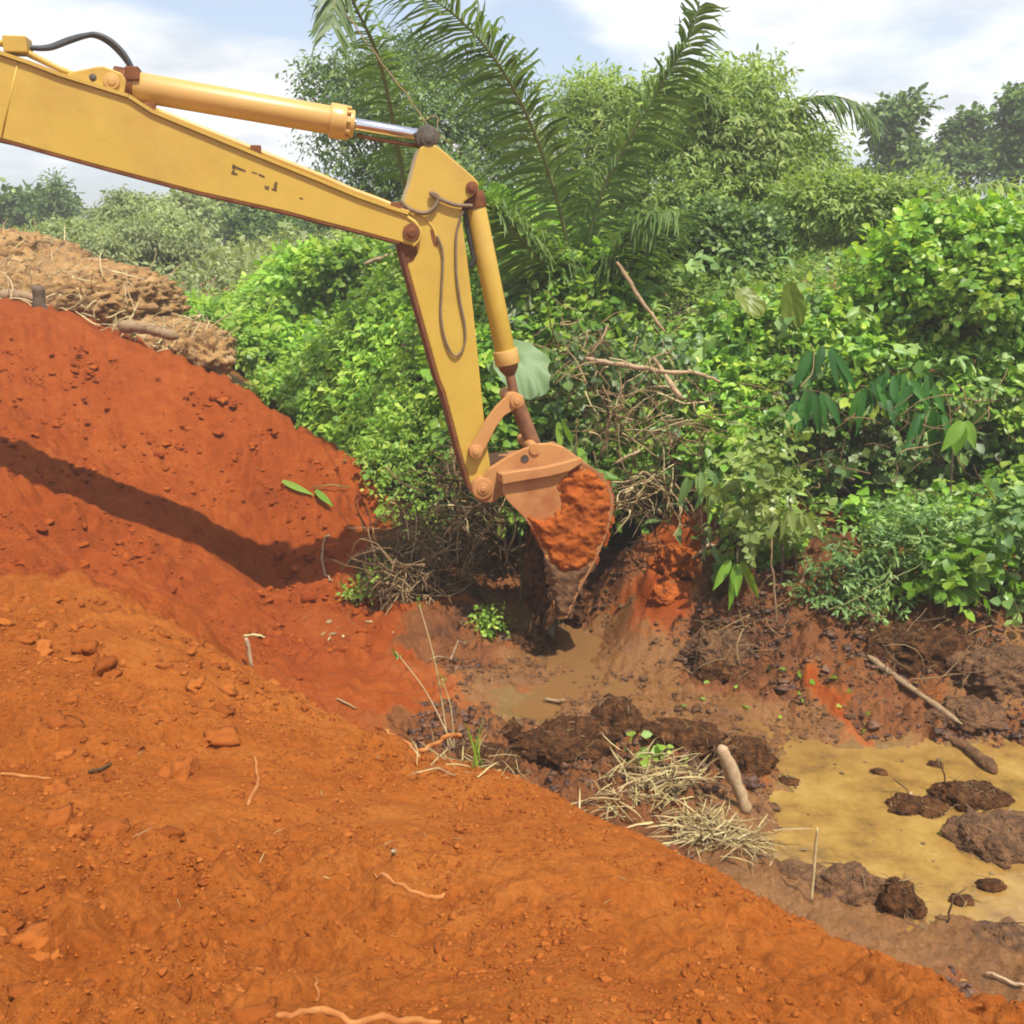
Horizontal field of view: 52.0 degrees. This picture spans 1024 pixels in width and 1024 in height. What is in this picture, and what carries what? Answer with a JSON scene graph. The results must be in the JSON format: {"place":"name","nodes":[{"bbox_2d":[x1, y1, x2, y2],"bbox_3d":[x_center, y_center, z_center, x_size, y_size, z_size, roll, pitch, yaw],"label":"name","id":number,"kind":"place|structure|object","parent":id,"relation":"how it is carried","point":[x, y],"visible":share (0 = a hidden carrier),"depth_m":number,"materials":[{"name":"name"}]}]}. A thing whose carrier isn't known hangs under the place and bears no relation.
{"place":"outdoors","nodes":[
{"label":"outdoors","id":0,"kind":"place"},
{"bbox_2d":[0,252,1023,1023],"bbox_3d":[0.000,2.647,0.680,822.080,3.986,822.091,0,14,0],"label":"ground","id":1,"kind":"structure","parent":0,"point":[378,688],"depth_m":5.76,"materials":[{"name":"soil"}]},
{"bbox_2d":[0,289,32,301],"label":"log","id":2,"kind":"object","parent":1,"relation":"on","point":[20,294],"visible":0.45,"depth_m":16.90,"materials":[{"name":"brown wood"}]},
{"bbox_2d":[31,284,48,308],"bbox_3d":[-7.478,-3.269,16.746,0.354,0.730,0.351,0,14,0],"label":"stump","id":3,"kind":"object","parent":1,"relation":"on","point":[38,293],"visible":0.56,"depth_m":16.60,"materials":[{"name":"wood"}]},
{"bbox_2d":[0,177,87,231],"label":"leafy tree","id":4,"kind":"object","parent":1,"relation":"on","point":[16,204],"visible":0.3,"depth_m":49.00,"materials":[{"name":"green plant"}]},
{"bbox_2d":[0,218,97,257],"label":"debris heap","id":5,"kind":"object","parent":1,"relation":"on","point":[11,239],"visible":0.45,"depth_m":18.83,"materials":[{"name":"brown soil"}]},
{"bbox_2d":[21,166,86,231],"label":"pointed tree","id":6,"kind":"object","parent":1,"relation":"on","point":[62,203],"visible":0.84,"depth_m":47.61,"materials":[{"name":"green plant"}]},
{"bbox_2d":[0,214,141,265],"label":"grey green bush","id":7,"kind":"object","parent":1,"relation":"on","point":[87,236],"visible":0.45,"depth_m":28.26,"materials":[{"name":"green plant"}]},
{"bbox_2d":[0,244,191,323],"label":"debris heap","id":8,"kind":"object","parent":1,"relation":"on","point":[152,293],"visible":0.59,"depth_m":17.69,"materials":[{"name":"brown soil"}]},
{"bbox_2d":[0,250,239,352],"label":"dead brush","id":9,"kind":"object","parent":8,"relation":"on","point":[134,334],"visible":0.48,"depth_m":16.96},
{"bbox_2d":[118,320,178,340],"bbox_3d":[-5.729,-2.875,16.578,1.071,0.308,0.228,4,15,14],"label":"log","id":10,"kind":"object","parent":9,"relation":"on","point":[129,326],"visible":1,"depth_m":16.52,"materials":[{"name":"brown wood"}]},
{"bbox_2d":[0,617,279,1023],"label":"soil clods","id":11,"kind":"object","parent":1,"relation":"on","point":[184,768],"visible":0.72,"depth_m":4.52,"materials":[{"name":"soil"}]},
{"bbox_2d":[69,183,218,292],"bbox_3d":[-10.914,-6.894,31.157,5.784,5.546,4.400,12,19,39],"label":"grey green bush","id":12,"kind":"object","parent":1,"relation":"on","point":[151,226],"visible":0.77,"depth_m":30.04,"materials":[{"name":"green plant"}]},
{"bbox_2d":[102,305,242,368],"bbox_3d":[-6.157,-2.954,18.047,3.454,1.313,1.994,5,15,19],"label":"debris heap","id":13,"kind":"object","parent":1,"relation":"on","point":[183,330],"visible":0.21,"depth_m":17.41,"materials":[{"name":"brown soil"}]},
{"bbox_2d":[0,584,363,729],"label":"soil clods","id":14,"kind":"object","parent":1,"relation":"on","point":[230,689],"visible":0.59,"depth_m":6.02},
{"bbox_2d":[155,188,227,291],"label":"leafy tree","id":15,"kind":"object","parent":1,"relation":"on","point":[204,207],"visible":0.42,"depth_m":41.83,"materials":[{"name":"green plant"}]},
{"bbox_2d":[0,317,390,679],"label":"soil clods","id":16,"kind":"object","parent":1,"relation":"on","point":[306,596],"visible":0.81,"depth_m":12.80,"materials":[{"name":"soil"}]},
{"bbox_2d":[177,327,242,379],"bbox_3d":[-4.793,-2.423,16.454,1.016,0.971,1.032,0,14,0],"label":"root ball","id":17,"kind":"object","parent":1,"relation":"on","point":[208,349],"visible":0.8,"depth_m":16.25,"materials":[{"name":"brown soil"}]},
{"bbox_2d":[210,203,358,252],"bbox_3d":[-8.124,-8.731,38.457,6.022,5.442,3.897,0,14,0],"label":"leafy tree","id":18,"kind":"object","parent":1,"relation":"on","point":[248,222],"visible":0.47,"depth_m":37.76,"materials":[{"name":"green plant"}]},
{"bbox_2d":[0,32,614,647],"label":"excavator","id":19,"kind":"object","parent":1,"relation":"on","point":[558,496],"visible":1,"depth_m":10.40,"materials":[{"name":"yellow paint"}]},
{"bbox_2d":[281,480,350,506],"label":"fallen leaf","id":20,"kind":"object","parent":1,"relation":"on","point":[321,495],"visible":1,"depth_m":14.28,"materials":[{"name":"green plant"}]},
{"bbox_2d":[248,230,391,314],"bbox_3d":[-3.169,-3.749,20.680,3.825,3.708,2.159,0,14,0],"label":"leafy bush","id":21,"kind":"object","parent":1,"relation":"on","point":[312,269],"visible":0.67,"depth_m":19.98,"materials":[{"name":"green plant"}]},
{"bbox_2d":[274,1006,441,1023],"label":"root","id":22,"kind":"object","parent":1,"relation":"on","point":[329,1011],"visible":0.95,"depth_m":2.67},
{"bbox_2d":[336,556,399,605],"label":"creeping plant","id":23,"kind":"object","parent":1,"relation":"on","point":[347,594],"visible":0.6,"depth_m":12.81,"materials":[{"name":"green plant"}]},
{"bbox_2d":[307,0,429,481],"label":"oil palm","id":24,"kind":"object","parent":1,"relation":"on","point":[322,15],"visible":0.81,"depth_m":14.34,"materials":[{"name":"green plant"}]},
{"bbox_2d":[181,194,622,590],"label":"field undergrowth","id":25,"kind":"object","parent":1,"relation":"on","point":[311,353],"visible":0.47,"depth_m":16.40,"materials":[{"name":"green plant"}]},
{"bbox_2d":[374,872,445,899],"bbox_3d":[-0.366,1.287,3.588,0.270,0.071,0.082,5,15,18],"label":"root","id":26,"kind":"object","parent":1,"relation":"on","point":[422,894],"visible":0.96,"depth_m":3.56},
{"bbox_2d":[275,22,551,392],"bbox_3d":[-1.896,-6.604,23.598,6.775,8.650,6.048,0,14,0],"label":"leafy tree","id":27,"kind":"object","parent":1,"relation":"on","point":[332,90],"visible":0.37,"depth_m":22.38,"materials":[{"name":"green plant"}]},
{"bbox_2d":[321,427,524,614],"bbox_3d":[-0.990,0.235,12.738,2.860,2.844,2.272,0,14,0],"label":"dead brush","id":28,"kind":"object","parent":1,"relation":"on","point":[412,588],"visible":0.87,"depth_m":12.62,"materials":[{"name":"plant"}]},
{"bbox_2d":[384,729,461,752],"bbox_3d":[-0.499,1.188,5.514,0.479,0.107,0.145,6,16,23],"label":"root","id":29,"kind":"object","parent":1,"relation":"on","point":[441,740],"visible":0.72,"depth_m":5.46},
{"bbox_2d":[392,597,454,746],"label":"grass tuft","id":30,"kind":"object","parent":1,"relation":"on","point":[439,683],"visible":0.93,"depth_m":8.88,"materials":[{"name":"beige plant"}]},
{"bbox_2d":[365,726,549,789],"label":"grass tuft","id":31,"kind":"object","parent":1,"relation":"on","point":[441,756],"visible":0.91,"depth_m":5.05,"materials":[{"name":"plant"}]},
{"bbox_2d":[464,722,486,768],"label":"grass tuft","id":32,"kind":"object","parent":1,"relation":"on","point":[474,751],"visible":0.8,"depth_m":4.99,"materials":[{"name":"green plant"}]},
{"bbox_2d":[454,741,521,774],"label":"mud clump","id":33,"kind":"object","parent":1,"relation":"on","point":[489,749],"visible":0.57,"depth_m":8.86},
{"bbox_2d":[464,598,515,642],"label":"creeping plant","id":34,"kind":"object","parent":1,"relation":"on","point":[489,633],"visible":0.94,"depth_m":11.91,"materials":[{"name":"green plant"}]},
{"bbox_2d":[130,221,872,303],"bbox_3d":[-10.418,-7.163,32.661,71.140,5.064,26.943,0,14,0],"label":"distant scrub","id":35,"kind":"object","parent":1,"relation":"on","point":[228,264],"visible":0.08,"depth_m":28.74,"materials":[{"name":"green plant"}]},
{"bbox_2d":[495,711,526,743],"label":"mud clump","id":36,"kind":"object","parent":1,"relation":"on","point":[512,727],"visible":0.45,"depth_m":9.36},
{"bbox_2d":[0,608,1023,1023],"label":"soil clods","id":37,"kind":"object","parent":1,"relation":"on","point":[466,1018],"visible":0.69,"depth_m":3.56,"materials":[{"name":"soil"}]},
{"bbox_2d":[493,340,550,608],"bbox_3d":[0.155,-0.256,12.514,0.542,3.542,0.675,9,17,32],"label":"giant leaf plant","id":38,"kind":"object","parent":1,"relation":"on","point":[532,375],"visible":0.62,"depth_m":12.19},
{"bbox_2d":[361,174,704,548],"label":"creeper undergrowth","id":39,"kind":"object","parent":1,"relation":"on","point":[606,303],"visible":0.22,"depth_m":13.91,"materials":[{"name":"green plant"}]},
{"bbox_2d":[510,621,557,655],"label":"mud clump","id":40,"kind":"object","parent":1,"relation":"on","point":[531,645],"visible":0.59,"depth_m":11.88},
{"bbox_2d":[356,0,731,418],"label":"oil palm","id":41,"kind":"object","parent":1,"relation":"on","point":[631,232],"visible":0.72,"depth_m":14.00,"materials":[{"name":"green plant"}]},
{"bbox_2d":[386,347,709,583],"bbox_3d":[0.481,-0.298,12.454,3.776,3.209,1.474,0,14,0],"label":"dead brush","id":42,"kind":"object","parent":1,"relation":"on","point":[623,490],"visible":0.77,"depth_m":12.22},
{"bbox_2d":[508,714,621,768],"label":"mud clump","id":43,"kind":"object","parent":1,"relation":"on","point":[558,741],"visible":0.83,"depth_m":9.12,"materials":[{"name":"soil"}]},
{"bbox_2d":[556,420,622,480],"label":"broad leaved plant","id":44,"kind":"object","parent":1,"relation":"on","point":[581,453],"visible":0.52,"depth_m":12.13,"materials":[{"name":"green plant"}]},
{"bbox_2d":[510,55,670,221],"bbox_3d":[1.590,-4.945,19.522,3.545,6.857,3.453,10,17,33],"label":"feathery tree","id":45,"kind":"object","parent":1,"relation":"on","point":[581,98],"visible":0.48,"depth_m":18.76,"materials":[{"name":"green plant"}]},
{"bbox_2d":[589,693,644,735],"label":"mud clump","id":46,"kind":"object","parent":1,"relation":"on","point":[619,715],"visible":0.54,"depth_m":9.71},
{"bbox_2d":[571,777,682,830],"bbox_3d":[0.819,2.270,8.266,0.996,0.432,0.757,-4,15,-14],"label":"straw heap","id":47,"kind":"object","parent":1,"relation":"on","point":[607,810],"visible":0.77,"depth_m":8.27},
{"bbox_2d":[526,288,754,544],"bbox_3d":[1.342,-1.135,12.745,2.166,3.052,3.133,-6,15,-21],"label":"dead brush","id":48,"kind":"object","parent":1,"relation":"on","point":[636,497],"visible":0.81,"depth_m":12.23,"materials":[{"name":"plant"}]},
{"bbox_2d":[585,357,720,382],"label":"branch","id":49,"kind":"object","parent":48,"relation":"on","point":[629,366],"visible":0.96,"depth_m":12.12,"materials":[{"name":"brown wood"}]},
{"bbox_2d":[624,730,688,767],"bbox_3d":[1.188,2.063,9.028,0.532,0.330,0.464,12,18,38],"label":"leaf scatter","id":50,"kind":"object","parent":1,"relation":"on","point":[657,749],"visible":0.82,"depth_m":8.96,"materials":[{"name":"green plant"}]},
{"bbox_2d":[595,732,730,814],"bbox_3d":[1.249,2.137,8.603,1.190,0.507,1.148,0,14,0],"label":"straw heap","id":51,"kind":"object","parent":1,"relation":"on","point":[661,782],"visible":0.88,"depth_m":8.62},
{"bbox_2d":[648,579,683,606],"bbox_3d":[1.757,0.930,11.827,0.403,0.349,0.303,-7,16,-27],"label":"earth lump","id":52,"kind":"object","parent":1,"relation":"on","point":[667,593],"visible":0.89,"depth_m":11.72,"materials":[{"name":"orange soil"}]},
{"bbox_2d":[648,543,699,579],"bbox_3d":[2.021,0.593,12.604,0.874,0.447,0.634,0,14,0],"label":"earth lump","id":53,"kind":"object","parent":1,"relation":"on","point":[674,558],"visible":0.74,"depth_m":12.40,"materials":[{"name":"red soil"}]},
{"bbox_2d":[633,711,729,760],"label":"mud clump","id":54,"kind":"object","parent":1,"relation":"on","point":[701,737],"visible":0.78,"depth_m":9.31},
{"bbox_2d":[688,655,737,682],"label":"mud clump","id":55,"kind":"object","parent":1,"relation":"on","point":[702,673],"visible":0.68,"depth_m":10.94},
{"bbox_2d":[407,538,1023,997],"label":"mud clods","id":56,"kind":"object","parent":1,"relation":"on","point":[783,686],"visible":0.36,"depth_m":10.38,"materials":[{"name":"soil"}]},
{"bbox_2d":[678,624,755,667],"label":"mud clump","id":57,"kind":"object","parent":1,"relation":"on","point":[714,641],"visible":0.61,"depth_m":11.09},
{"bbox_2d":[677,469,764,573],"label":"finger leaved plant","id":58,"kind":"object","parent":1,"relation":"on","point":[686,486],"visible":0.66,"depth_m":11.57,"materials":[{"name":"green plant"}]},
{"bbox_2d":[628,797,813,875],"bbox_3d":[1.549,2.374,7.931,1.541,0.516,1.086,0,14,0],"label":"straw heap","id":59,"kind":"object","parent":1,"relation":"on","point":[731,836],"visible":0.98,"depth_m":7.86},
{"bbox_2d":[641,190,803,452],"bbox_3d":[2.986,-2.577,15.836,2.642,4.369,1.788,0,14,0],"label":"leafy bush","id":60,"kind":"object","parent":1,"relation":"on","point":[734,228],"visible":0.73,"depth_m":15.07,"materials":[{"name":"green plant"}]},
{"bbox_2d":[429,535,1023,865],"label":"mud clods","id":61,"kind":"object","parent":1,"relation":"on","point":[677,708],"visible":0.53,"depth_m":10.34,"materials":[{"name":"soil"}]},
{"bbox_2d":[585,42,873,246],"bbox_3d":[3.869,-4.784,18.801,5.268,6.981,5.130,0,14,0],"label":"feathery tree","id":62,"kind":"object","parent":1,"relation":"on","point":[750,98],"visible":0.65,"depth_m":17.41,"materials":[{"name":"green plant"}]},
{"bbox_2d":[716,744,751,813],"bbox_3d":[1.760,2.115,8.328,0.310,0.607,0.144,0,14,0],"label":"wooden stake","id":63,"kind":"object","parent":1,"relation":"on","point":[731,771],"visible":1,"depth_m":8.28,"materials":[{"name":"brown wood"}]},
{"bbox_2d":[707,731,779,777],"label":"mud clump","id":64,"kind":"object","parent":1,"relation":"on","point":[751,755],"visible":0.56,"depth_m":9.08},
{"bbox_2d":[698,411,837,584],"bbox_3d":[2.737,0.020,11.128,1.439,2.157,1.223,0,14,0],"label":"drooping shrub","id":65,"kind":"object","parent":1,"relation":"on","point":[767,485],"visible":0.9,"depth_m":10.99,"materials":[{"name":"green plant"}]},
{"bbox_2d":[713,536,758,610],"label":"finger leaved plant","id":66,"kind":"object","parent":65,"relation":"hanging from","point":[740,573],"visible":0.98,"depth_m":11.01,"materials":[{"name":"green plant"}]},
{"bbox_2d":[734,281,806,394],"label":"yellow leaf plant","id":67,"kind":"object","parent":1,"relation":"on","point":[792,304],"visible":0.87,"depth_m":12.86,"materials":[{"name":"green plant"}]},
{"bbox_2d":[541,315,1023,518],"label":"shaded foliage","id":68,"kind":"object","parent":1,"relation":"on","point":[985,450],"visible":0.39,"depth_m":12.83,"materials":[{"name":"green plant"}]},
{"bbox_2d":[616,261,665,332],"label":"branch","id":69,"kind":"object","parent":68,"relation":"on","point":[635,292],"visible":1,"depth_m":12.75,"materials":[{"name":"brown wood"}]},
{"bbox_2d":[677,90,889,346],"bbox_3d":[4.406,-4.196,18.355,3.784,5.888,1.754,-2,15,-9],"label":"oil palm","id":70,"kind":"object","parent":1,"relation":"on","point":[839,110],"visible":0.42,"depth_m":17.38,"materials":[{"name":"green plant"}]},
{"bbox_2d":[764,505,821,573],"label":"finger leaved plant","id":71,"kind":"object","parent":1,"relation":"on","point":[794,522],"visible":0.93,"depth_m":10.85,"materials":[{"name":"green plant"}]},
{"bbox_2d":[777,847,826,884],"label":"mud clump","id":72,"kind":"object","parent":1,"relation":"on","point":[794,868],"visible":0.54,"depth_m":7.66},
{"bbox_2d":[810,827,817,901],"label":"reed","id":73,"kind":"object","parent":1,"relation":"on","point":[813,867],"visible":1,"depth_m":7.23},
{"bbox_2d":[615,191,1022,391],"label":"feathery undergrowth","id":74,"kind":"object","parent":1,"relation":"on","point":[850,237],"visible":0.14,"depth_m":14.70,"materials":[{"name":"green plant"}]},
{"bbox_2d":[783,345,855,480],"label":"finger leaved plant","id":75,"kind":"object","parent":1,"relation":"on","point":[803,409],"visible":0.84,"depth_m":11.68,"materials":[{"name":"green plant"}]},
{"bbox_2d":[626,345,1023,582],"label":"bush","id":76,"kind":"object","parent":1,"relation":"on","point":[896,419],"visible":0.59,"depth_m":11.64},
{"bbox_2d":[643,270,1023,582],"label":"creeper undergrowth","id":77,"kind":"object","parent":1,"relation":"on","point":[728,365],"visible":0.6,"depth_m":12.76,"materials":[{"name":"green plant"}]},
{"bbox_2d":[611,228,1023,562],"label":"drooping foliage","id":78,"kind":"object","parent":77,"relation":"on","point":[781,323],"visible":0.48,"depth_m":12.99,"materials":[{"name":"green plant"}]},
{"bbox_2d":[670,561,1023,732],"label":"dead brush","id":79,"kind":"object","parent":1,"relation":"on","point":[743,629],"visible":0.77,"depth_m":10.62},
{"bbox_2d":[809,860,886,905],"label":"mud clump","id":80,"kind":"object","parent":1,"relation":"on","point":[845,884],"visible":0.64,"depth_m":7.42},
{"bbox_2d":[754,159,982,448],"bbox_3d":[5.569,-3.078,16.762,3.852,4.846,1.874,0,14,0],"label":"leafy bush","id":81,"kind":"object","parent":1,"relation":"on","point":[824,199],"visible":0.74,"depth_m":15.97,"materials":[{"name":"green plant"}]},
{"bbox_2d":[848,370,928,484],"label":"finger leaved plant","id":82,"kind":"object","parent":1,"relation":"on","point":[863,400],"visible":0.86,"depth_m":11.75,"materials":[{"name":"green plant"}]},
{"bbox_2d":[769,492,1014,630],"bbox_3d":[3.956,0.582,11.100,2.487,1.680,1.319,0,14,0],"label":"fern like shrub","id":83,"kind":"object","parent":1,"relation":"on","point":[876,568],"visible":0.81,"depth_m":10.92,"materials":[{"name":"green plant"}]},
{"bbox_2d":[866,871,927,927],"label":"mud clump","id":84,"kind":"object","parent":1,"relation":"on","point":[898,897],"visible":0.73,"depth_m":7.22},
{"bbox_2d":[854,82,957,181],"bbox_3d":[14.582,-11.271,40.022,3.533,9.542,3.528,0,14,0],"label":"vine draped tree","id":85,"kind":"object","parent":1,"relation":"on","point":[899,118],"visible":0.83,"depth_m":39.01,"materials":[{"name":"green plant"}]},
{"bbox_2d":[894,374,951,499],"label":"finger leaved plant","id":86,"kind":"object","parent":1,"relation":"on","point":[935,418],"visible":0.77,"depth_m":11.71,"materials":[{"name":"green plant"}]},
{"bbox_2d":[858,621,992,677],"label":"mud clump","id":87,"kind":"object","parent":1,"relation":"on","point":[937,655],"visible":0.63,"depth_m":10.50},
{"bbox_2d":[828,187,1023,488],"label":"leafy bush","id":88,"kind":"object","parent":1,"relation":"on","point":[974,246],"visible":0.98,"depth_m":12.67,"materials":[{"name":"green plant"}]},
{"bbox_2d":[886,526,1023,621],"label":"broad leaved plant","id":89,"kind":"object","parent":1,"relation":"on","point":[957,570],"visible":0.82,"depth_m":10.70,"materials":[{"name":"green plant"}]},
{"bbox_2d":[941,420,976,543],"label":"finger leaved plant","id":90,"kind":"object","parent":1,"relation":"on","point":[959,434],"visible":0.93,"depth_m":11.35,"materials":[{"name":"green plant"}]},
{"bbox_2d":[947,883,982,909],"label":"mud clump","id":91,"kind":"object","parent":1,"relation":"on","point":[963,900],"visible":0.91,"depth_m":7.36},
{"bbox_2d":[923,694,1007,734],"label":"mud clump","id":92,"kind":"object","parent":1,"relation":"on","point":[974,714],"visible":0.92,"depth_m":9.89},
{"bbox_2d":[866,655,961,724],"bbox_3d":[3.919,1.713,10.229,0.101,0.349,1.096,-10,18,-34],"label":"wooden pole","id":93,"kind":"object","parent":92,"relation":"on","point":[884,668],"visible":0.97,"depth_m":10.25,"materials":[{"name":"brown wood"}]},
{"bbox_2d":[928,101,1004,199],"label":"leafy tree","id":94,"kind":"object","parent":1,"relation":"on","point":[964,140],"visible":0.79,"depth_m":42.68,"materials":[{"name":"green plant"}]},
{"bbox_2d":[926,772,1014,812],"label":"mud clump","id":95,"kind":"object","parent":1,"relation":"on","point":[963,796],"visible":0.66,"depth_m":8.65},
{"bbox_2d":[940,808,1023,868],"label":"mud clump","id":96,"kind":"object","parent":1,"relation":"on","point":[992,838],"visible":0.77,"depth_m":7.99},
{"bbox_2d":[944,640,1023,701],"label":"mud clump","id":97,"kind":"object","parent":1,"relation":"on","point":[1005,679],"visible":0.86,"depth_m":10.20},
{"bbox_2d":[944,175,1023,209],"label":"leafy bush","id":98,"kind":"object","parent":1,"relation":"on","point":[994,185],"visible":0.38,"depth_m":15.63,"materials":[{"name":"green plant"}]},
{"bbox_2d":[954,478,1023,628],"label":"broad leaved plant","id":99,"kind":"object","parent":1,"relation":"on","point":[1005,515],"visible":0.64,"depth_m":10.72,"materials":[{"name":"green plant"}]},
{"bbox_2d":[973,868,1006,892],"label":"mud clump","id":100,"kind":"object","parent":1,"relation":"on","point":[991,885],"visible":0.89,"depth_m":7.52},
{"bbox_2d":[971,916,1023,952],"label":"mud clump","id":101,"kind":"object","parent":1,"relation":"on","point":[1007,932],"visible":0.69,"depth_m":6.96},
{"bbox_2d":[982,79,1023,199],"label":"leafy tree","id":102,"kind":"object","parent":1,"relation":"on","point":[1008,163],"visible":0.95,"depth_m":37.56,"materials":[{"name":"green plant"}]},
{"bbox_2d":[0,0,1023,247],"label":"sky","id":103,"kind":"structure","parent":0,"point":[965,50],"materials":[{"name":"white"}]},
{"bbox_2d":[497,602,1023,980],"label":"water","id":104,"kind":"structure","parent":0,"point":[821,804],"depth_m":8.76,"materials":[{"name":"liquid"}]},
{"bbox_2d":[878,787,950,820],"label":"mud clump","id":105,"kind":"object","parent":104,"relation":"in","point":[908,804],"visible":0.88,"depth_m":8.56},
{"bbox_2d":[947,735,997,773],"bbox_3d":[4.160,2.183,9.478,0.141,0.145,0.683,-3,15,-12],"label":"log","id":106,"kind":"object","parent":104,"relation":"in","point":[986,763],"visible":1,"depth_m":9.40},
{"bbox_2d":[960,804,1023,841],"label":"mud clump","id":107,"kind":"object","parent":104,"relation":"on","point":[1014,819],"visible":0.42,"depth_m":8.31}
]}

